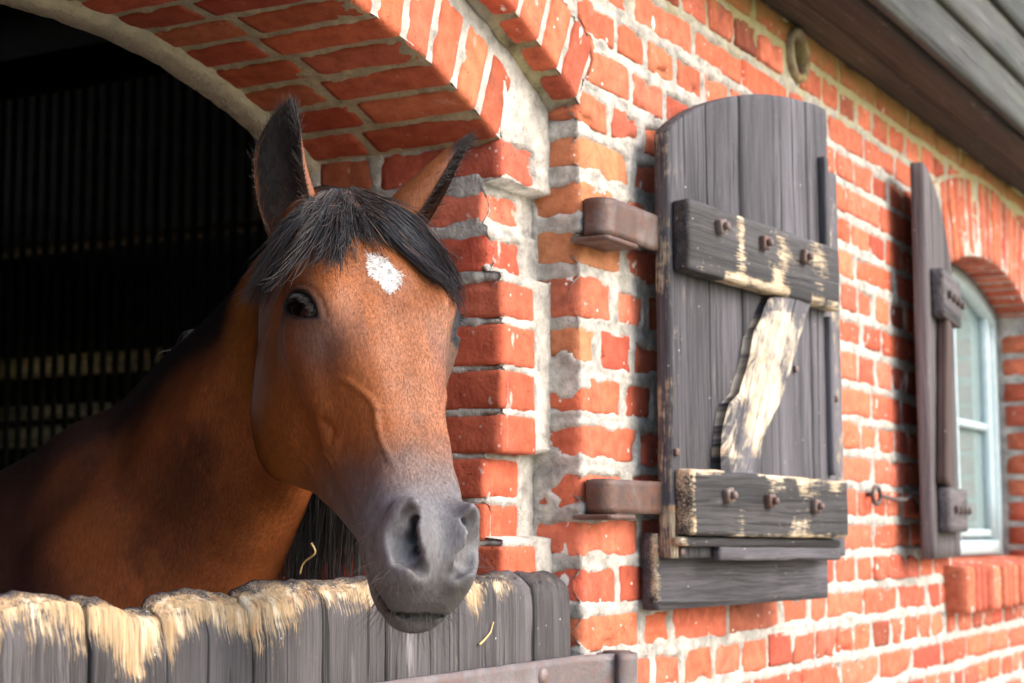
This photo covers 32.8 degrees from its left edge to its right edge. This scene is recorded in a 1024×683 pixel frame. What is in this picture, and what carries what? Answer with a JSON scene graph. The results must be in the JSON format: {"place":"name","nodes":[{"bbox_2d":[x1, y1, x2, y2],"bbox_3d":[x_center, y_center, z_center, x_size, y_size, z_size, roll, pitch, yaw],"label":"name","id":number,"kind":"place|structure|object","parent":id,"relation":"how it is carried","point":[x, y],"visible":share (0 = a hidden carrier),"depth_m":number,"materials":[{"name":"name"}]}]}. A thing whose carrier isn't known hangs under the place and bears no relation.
{"place":"outdoors","nodes":[
{"label":"outdoors","id":0,"kind":"place"},
{"bbox_2d":[0,4,267,276],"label":"ceiling","id":1,"kind":"structure","parent":0,"point":[23,34],"depth_m":8.22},
{"label":"ground","id":2,"kind":"structure","parent":0,"visible":0},
{"bbox_2d":[0,0,1023,682],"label":"brick wall","id":3,"kind":"structure","parent":2,"relation":"on","point":[566,108],"depth_m":3.14,"materials":[{"name":"brick"}]},
{"bbox_2d":[0,570,637,682],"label":"half door","id":4,"kind":"structure","parent":3,"relation":"attached to","point":[290,630],"depth_m":2.28,"materials":[{"name":"grey wood"}]},
{"bbox_2d":[478,622,493,645],"bbox_3d":[-0.040,0.454,2.701,0.004,0.034,0.045,-4,-7,29],"label":"straw stalk","id":5,"kind":"object","parent":4,"relation":"attached to","point":[483,640],"visible":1,"depth_m":2.70,"materials":[{"name":"yellow plant"}]},
{"bbox_2d":[570,235,637,251],"bbox_3d":[0.164,-0.203,3.075,0.075,0.071,0.125,-4,-7,29],"label":"hinge pintle","id":6,"kind":"object","parent":3,"relation":"attached to","point":[606,243],"visible":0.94,"depth_m":3.04,"materials":[{"name":"brown metal"}]},
{"bbox_2d":[573,513,635,519],"bbox_3d":[0.160,0.274,3.011,0.075,0.071,0.100,-4,-7,29],"label":"hinge pintle","id":7,"kind":"object","parent":3,"relation":"attached to","point":[602,516],"visible":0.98,"depth_m":2.97,"materials":[{"name":"brown metal"}]},
{"bbox_2d":[603,650,630,653],"bbox_3d":[0.179,0.582,3.018,0.085,0.091,0.110,-4,-7,29],"label":"hinge pintle","id":8,"kind":"object","parent":3,"relation":"attached to","point":[616,651],"visible":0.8,"depth_m":3.00,"materials":[{"name":"brown metal"}]},
{"bbox_2d":[583,94,847,610],"bbox_3d":[0.439,-0.019,3.400,0.130,1.063,0.979,-5,-8,35],"label":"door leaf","id":9,"kind":"object","parent":3,"relation":"attached to","point":[744,497],"visible":1,"depth_m":3.37,"materials":[{"name":"grey wood"}]},
{"bbox_2d":[785,27,809,83],"bbox_3d":[0.633,-0.673,4.129,0.121,0.133,0.128,-4,-7,29],"label":"drain pipe","id":10,"kind":"object","parent":3,"relation":"attached to","point":[797,54],"visible":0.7,"depth_m":4.11,"materials":[{"name":"ceramic"}]},
{"bbox_2d":[761,0,1023,194],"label":"timber eaves","id":11,"kind":"object","parent":3,"relation":"on","point":[952,71],"visible":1,"depth_m":4.66,"materials":[{"name":"brown wood"}]},
{"bbox_2d":[866,485,919,505],"bbox_3d":[0.990,0.403,4.530,0.034,0.055,0.370,-4,-7,31],"label":"iron hook","id":12,"kind":"object","parent":3,"relation":"attached to","point":[871,494],"visible":1,"depth_m":4.42,"materials":[{"name":"metal"}]},
{"bbox_2d":[910,162,971,558],"bbox_3d":[1.216,0.071,4.872,0.088,1.062,0.548,-3,-7,22],"label":"window shutter","id":13,"kind":"object","parent":3,"relation":"attached to","point":[945,510],"depth_m":4.68,"materials":[{"name":"brown wood"}]},
{"bbox_2d":[951,264,1003,554],"bbox_3d":[1.428,0.224,5.710,0.061,0.962,1.200,-4,-7,29],"label":"window","id":14,"kind":"structure","parent":3,"relation":"attached to","point":[978,309],"depth_m":6.11,"materials":[{"name":"blue paint"}]},
{"label":"stable floor","id":15,"kind":"structure","parent":0,"visible":0},
{"bbox_2d":[0,260,295,570],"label":"stable inner wall","id":16,"kind":"structure","parent":15,"relation":"on","point":[199,296],"depth_m":11.43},
{"bbox_2d":[0,220,265,448],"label":"stall boards","id":17,"kind":"object","parent":16,"relation":"attached to","point":[213,232],"visible":0.14,"depth_m":10.43,"materials":[{"name":"brown wood"}]},
{"bbox_2d":[0,41,297,579],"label":"stall partition","id":18,"kind":"object","parent":15,"relation":"on","point":[84,70],"visible":0.25,"depth_m":5.87,"materials":[{"name":"black wood"}]},
{"bbox_2d":[0,92,499,665],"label":"horse","id":19,"kind":"object","parent":15,"relation":"on","point":[276,408],"visible":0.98,"depth_m":2.38},
{"bbox_2d":[299,543,315,573],"bbox_3d":[-0.310,0.330,2.642,0.031,0.048,0.004,-4,-7,29],"label":"straw stalk","id":20,"kind":"object","parent":19,"relation":"hanging from","point":[314,553],"visible":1,"depth_m":2.64,"materials":[{"name":"brown plant"}]}
]}

